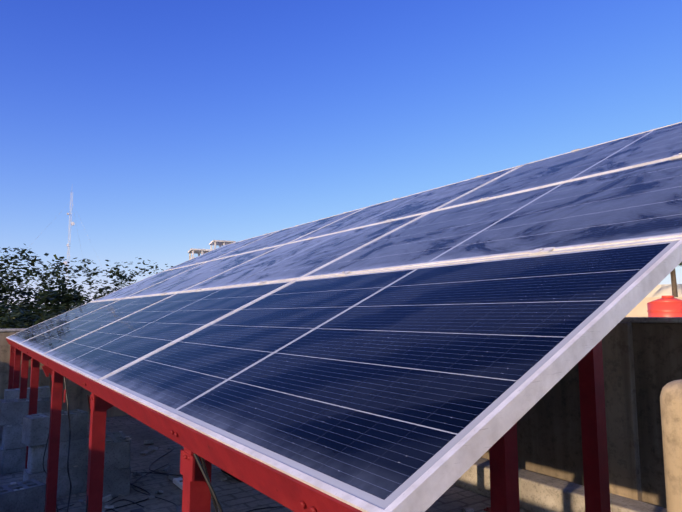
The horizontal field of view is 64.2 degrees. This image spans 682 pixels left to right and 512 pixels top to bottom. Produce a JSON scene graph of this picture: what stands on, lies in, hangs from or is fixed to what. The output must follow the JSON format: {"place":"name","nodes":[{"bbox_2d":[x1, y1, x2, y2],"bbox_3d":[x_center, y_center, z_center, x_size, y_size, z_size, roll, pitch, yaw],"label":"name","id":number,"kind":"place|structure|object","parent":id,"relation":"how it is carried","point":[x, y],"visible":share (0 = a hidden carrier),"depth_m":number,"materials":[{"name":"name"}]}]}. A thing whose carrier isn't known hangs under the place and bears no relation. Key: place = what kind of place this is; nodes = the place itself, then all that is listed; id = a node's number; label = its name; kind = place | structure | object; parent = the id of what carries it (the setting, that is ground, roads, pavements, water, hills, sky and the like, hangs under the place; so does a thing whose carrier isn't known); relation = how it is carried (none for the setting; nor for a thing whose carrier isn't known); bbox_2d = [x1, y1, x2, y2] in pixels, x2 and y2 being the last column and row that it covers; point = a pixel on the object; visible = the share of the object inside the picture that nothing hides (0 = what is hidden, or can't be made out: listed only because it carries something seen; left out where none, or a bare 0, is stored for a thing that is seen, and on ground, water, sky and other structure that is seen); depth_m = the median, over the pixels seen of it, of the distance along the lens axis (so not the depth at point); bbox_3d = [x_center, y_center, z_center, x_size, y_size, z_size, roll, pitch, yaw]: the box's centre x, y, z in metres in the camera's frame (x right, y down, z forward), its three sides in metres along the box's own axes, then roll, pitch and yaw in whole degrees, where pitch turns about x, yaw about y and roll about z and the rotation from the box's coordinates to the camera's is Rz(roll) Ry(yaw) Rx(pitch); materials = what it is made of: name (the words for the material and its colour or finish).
{"place":"outdoors","nodes":[
{"label":"outdoors","id":0,"kind":"place"},
{"bbox_2d":[0,294,64,327],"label":"bush","id":1,"kind":"object","parent":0,"point":[22,316],"visible":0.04,"depth_m":23.13,"materials":[{"name":"green plant"}]},
{"bbox_2d":[0,290,82,328],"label":"bush","id":2,"kind":"object","parent":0,"point":[18,323],"visible":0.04,"depth_m":20.94,"materials":[{"name":"green plant"}]},
{"bbox_2d":[12,302,76,326],"bbox_3d":[-13.687,7.084,27.180,8.284,9.476,7.890,4,-8,-34],"label":"bush","id":3,"kind":"object","parent":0,"point":[34,316],"depth_m":26.55,"materials":[{"name":"green plant"}]},
{"bbox_2d":[0,262,91,327],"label":"tree","id":4,"kind":"object","parent":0,"point":[61,284],"visible":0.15,"depth_m":27.96,"materials":[{"name":"green plant"}]},
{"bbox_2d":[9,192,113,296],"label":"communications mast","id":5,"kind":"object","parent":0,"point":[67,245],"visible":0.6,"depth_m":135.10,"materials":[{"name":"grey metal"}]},
{"bbox_2d":[37,282,124,313],"bbox_3d":[-15.593,6.980,34.017,9.753,11.130,9.803,4,-8,-34],"label":"tree","id":6,"kind":"object","parent":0,"point":[90,296],"visible":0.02,"depth_m":35.19,"materials":[{"name":"green plant"}]},
{"bbox_2d":[0,243,172,326],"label":"tree","id":7,"kind":"object","parent":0,"point":[11,289],"visible":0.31,"depth_m":29.93,"materials":[{"name":"green plant"}]},
{"bbox_2d":[188,240,235,259],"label":"concrete frame building","id":8,"kind":"structure","parent":0,"point":[219,243],"depth_m":120.45,"materials":[{"name":"white concrete"}]},
{"bbox_2d":[0,0,681,311],"label":"sky","id":9,"kind":"structure","parent":0,"point":[172,127],"materials":[{"name":"blue"}]},
{"bbox_2d":[625,297,681,316],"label":"beige house","id":10,"kind":"structure","parent":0,"point":[640,309],"depth_m":27.08,"materials":[{"name":"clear paint"}]},
{"bbox_2d":[646,284,681,296],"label":"cream house","id":11,"kind":"structure","parent":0,"point":[661,290],"depth_m":45.39,"materials":[{"name":"beige paint"}]},
{"bbox_2d":[670,262,681,296],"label":"palm tree","id":12,"kind":"object","parent":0,"point":[674,283],"visible":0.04,"depth_m":40.41,"materials":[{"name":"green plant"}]},
{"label":"house","id":13,"kind":"structure","parent":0},
{"bbox_2d":[0,415,529,511],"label":"ground","id":14,"kind":"structure","parent":13,"relation":"on","point":[232,494],"depth_m":4.24,"materials":[{"name":"grey concrete"}]},
{"bbox_2d":[0,426,2,438],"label":"concrete block","id":15,"kind":"object","parent":14,"relation":"on","point":[1,430],"depth_m":6.03,"materials":[{"name":"grey concrete"}]},
{"bbox_2d":[0,447,25,474],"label":"concrete block","id":16,"kind":"object","parent":14,"relation":"on","point":[12,461],"depth_m":4.72,"materials":[{"name":"grey concrete"}]},
{"bbox_2d":[1,424,25,449],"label":"concrete block","id":17,"kind":"object","parent":16,"relation":"on","point":[11,437],"depth_m":4.73,"materials":[{"name":"grey concrete"}]},
{"bbox_2d":[0,397,50,425],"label":"concrete block","id":18,"kind":"object","parent":17,"relation":"on","point":[13,411],"depth_m":4.80,"materials":[{"name":"grey concrete"}]},
{"bbox_2d":[4,386,49,398],"bbox_3d":[-3.262,1.480,5.657,0.409,0.212,0.204,3,-8,-36],"label":"concrete block","id":19,"kind":"object","parent":18,"relation":"on","point":[43,391],"depth_m":5.61,"materials":[{"name":"grey concrete"}]},
{"bbox_2d":[0,479,45,511],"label":"concrete block","id":20,"kind":"object","parent":14,"relation":"on","point":[26,496],"depth_m":3.66,"materials":[{"name":"grey concrete"}]},
{"bbox_2d":[23,465,87,496],"bbox_3d":[-2.188,1.719,4.163,0.409,0.212,0.204,5,-8,-40],"label":"concrete block","id":21,"kind":"object","parent":14,"relation":"on","point":[78,475],"depth_m":4.13,"materials":[{"name":"grey concrete"}]},
{"bbox_2d":[27,435,88,472],"bbox_3d":[-2.184,1.518,4.212,0.406,0.215,0.220,3,-7,-37],"label":"concrete block","id":22,"kind":"object","parent":21,"relation":"on","point":[79,452],"depth_m":4.14,"materials":[{"name":"grey concrete"}]},
{"bbox_2d":[22,409,87,446],"bbox_3d":[-2.198,1.317,4.188,0.410,0.214,0.214,6,-8,-43],"label":"concrete block","id":23,"kind":"object","parent":22,"relation":"on","point":[35,429],"depth_m":4.12,"materials":[{"name":"grey concrete"}]},
{"bbox_2d":[103,466,130,497],"bbox_3d":[-1.773,1.731,4.268,0.204,0.212,0.409,3,-7,-25],"label":"concrete block","id":24,"kind":"object","parent":14,"relation":"on","point":[116,482],"depth_m":4.09,"materials":[{"name":"grey concrete"}]},
{"bbox_2d":[104,431,131,470],"bbox_3d":[-1.802,1.532,4.294,0.220,0.215,0.406,2,-7,-31],"label":"concrete block","id":25,"kind":"object","parent":24,"relation":"on","point":[117,449],"depth_m":4.14,"materials":[{"name":"grey concrete"}]},
{"bbox_2d":[131,472,182,489],"bbox_3d":[-1.566,1.838,4.496,0.898,0.036,0.363,-2,-7,15],"label":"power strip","id":26,"kind":"object","parent":14,"relation":"on","point":[178,482],"visible":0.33,"depth_m":4.38,"materials":[{"name":"white plastic"}]},
{"bbox_2d":[43,373,284,511],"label":"cables","id":27,"kind":"object","parent":14,"relation":"on","point":[203,468],"visible":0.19,"depth_m":2.74,"materials":[{"name":"black rubber"}]},
{"bbox_2d":[221,469,242,481],"bbox_3d":[-0.829,1.815,4.685,0.285,0.124,0.420,4,-8,-34],"label":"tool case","id":28,"kind":"object","parent":14,"relation":"on","point":[230,475],"visible":0.1,"depth_m":4.57,"materials":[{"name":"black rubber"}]},
{"bbox_2d":[15,427,473,511],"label":"rubble","id":29,"kind":"object","parent":14,"relation":"on","point":[149,450],"visible":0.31,"depth_m":4.46,"materials":[{"name":"stone"}]},
{"bbox_2d":[6,338,610,511],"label":"steel frame","id":30,"kind":"object","parent":14,"relation":"on","point":[290,493],"visible":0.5,"depth_m":1.45,"materials":[{"name":"red paint"}]},
{"bbox_2d":[6,299,119,343],"bbox_3d":[-3.108,0.719,6.026,0.995,0.036,1.760,-27,10,-34],"label":"solar panel","id":31,"kind":"object","parent":30,"relation":"on","point":[49,324],"visible":0.65,"depth_m":5.91,"materials":[{"name":"glass"}]},
{"bbox_2d":[19,292,178,354],"bbox_3d":[-2.097,0.558,4.577,0.995,0.036,1.760,-27,10,-34],"label":"solar panel","id":32,"kind":"object","parent":30,"relation":"on","point":[59,336],"visible":0.73,"depth_m":4.41,"materials":[{"name":"glass"}]},
{"bbox_2d":[91,261,207,301],"bbox_3d":[-2.360,0.341,6.590,0.995,0.036,1.760,-27,10,-34],"label":"solar panel","id":33,"kind":"object","parent":30,"relation":"on","point":[136,287],"visible":0.6,"depth_m":6.49,"materials":[{"name":"glass"}]},
{"bbox_2d":[42,279,295,381],"bbox_3d":[-1.085,0.398,3.127,0.995,0.036,1.760,-27,10,-34],"label":"solar panel","id":34,"kind":"object","parent":30,"relation":"on","point":[104,351],"visible":0.71,"depth_m":2.87,"materials":[{"name":"glass"}]},
{"bbox_2d":[125,244,284,297],"bbox_3d":[-1.349,0.180,5.140,0.995,0.036,1.760,-27,10,-34],"label":"solar panel","id":35,"kind":"object","parent":30,"relation":"on","point":[187,279],"visible":0.6,"depth_m":5.00,"materials":[{"name":"glass"}]},
{"bbox_2d":[164,230,279,270],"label":"solar panel","id":36,"kind":"object","parent":30,"relation":"on","point":[216,253],"visible":0.6,"depth_m":7.06,"materials":[{"name":"glass"}]},
{"bbox_2d":[210,207,365,260],"bbox_3d":[-0.601,-0.198,5.704,0.995,0.036,1.760,-27,10,-34],"label":"solar panel","id":37,"kind":"object","parent":30,"relation":"on","point":[283,236],"visible":0.56,"depth_m":5.58,"materials":[{"name":"glass"}]},
{"bbox_2d":[181,212,428,291],"bbox_3d":[-0.337,0.019,3.690,0.995,0.036,1.760,-27,10,-34],"label":"solar panel","id":38,"kind":"object","parent":30,"relation":"on","point":[295,260],"visible":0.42,"depth_m":3.48,"materials":[{"name":"glass"}]},
{"bbox_2d":[97,237,681,511],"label":"solar panel","id":39,"kind":"object","parent":30,"relation":"on","point":[423,388],"visible":0.85,"depth_m":1.17,"materials":[{"name":"glass"}]},
{"bbox_2d":[104,237,676,300],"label":"seam rails","id":40,"kind":"object","parent":30,"relation":"on","point":[457,261],"visible":0.15,"depth_m":1.81,"materials":[{"name":"metal"}]},
{"bbox_2d":[94,148,681,301],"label":"panel clamps","id":41,"kind":"object","parent":40,"relation":"attached to","point":[542,250],"visible":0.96,"depth_m":2.34,"materials":[{"name":"metal"}]},
{"bbox_2d":[287,165,521,243],"bbox_3d":[0.410,-0.359,4.254,0.995,0.036,1.760,-27,10,-34],"label":"solar panel","id":42,"kind":"object","parent":30,"relation":"on","point":[430,200],"visible":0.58,"depth_m":4.07,"materials":[{"name":"glass"}]},
{"bbox_2d":[300,156,681,278],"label":"solar panel","id":43,"kind":"object","parent":30,"relation":"on","point":[642,202],"visible":0.73,"depth_m":2.02,"materials":[{"name":"glass"}]},
{"bbox_2d":[433,122,681,210],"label":"solar panel","id":44,"kind":"object","parent":30,"relation":"on","point":[656,144],"visible":0.69,"depth_m":2.89,"materials":[{"name":"glass"}]},
{"bbox_2d":[0,317,681,511],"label":"parapet walls","id":45,"kind":"structure","parent":14,"relation":"on","point":[642,362],"depth_m":3.56,"materials":[{"name":"paint"}]},
{"bbox_2d":[660,379,681,511],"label":"concrete post","id":46,"kind":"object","parent":14,"relation":"on","point":[671,406],"depth_m":0.84,"materials":[{"name":"beige paint"}]},
{"bbox_3d":[13.085,6.699,19.511,9.000,8.481,9.000,-4,-8,33],"label":"neighbouring house","id":47,"kind":"object","parent":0,"visible":0},
{"bbox_2d":[647,296,681,316],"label":"water tank","id":48,"kind":"object","parent":47,"relation":"on","point":[666,306],"visible":0.54,"depth_m":17.95,"materials":[{"name":"red plastic"}]}
]}

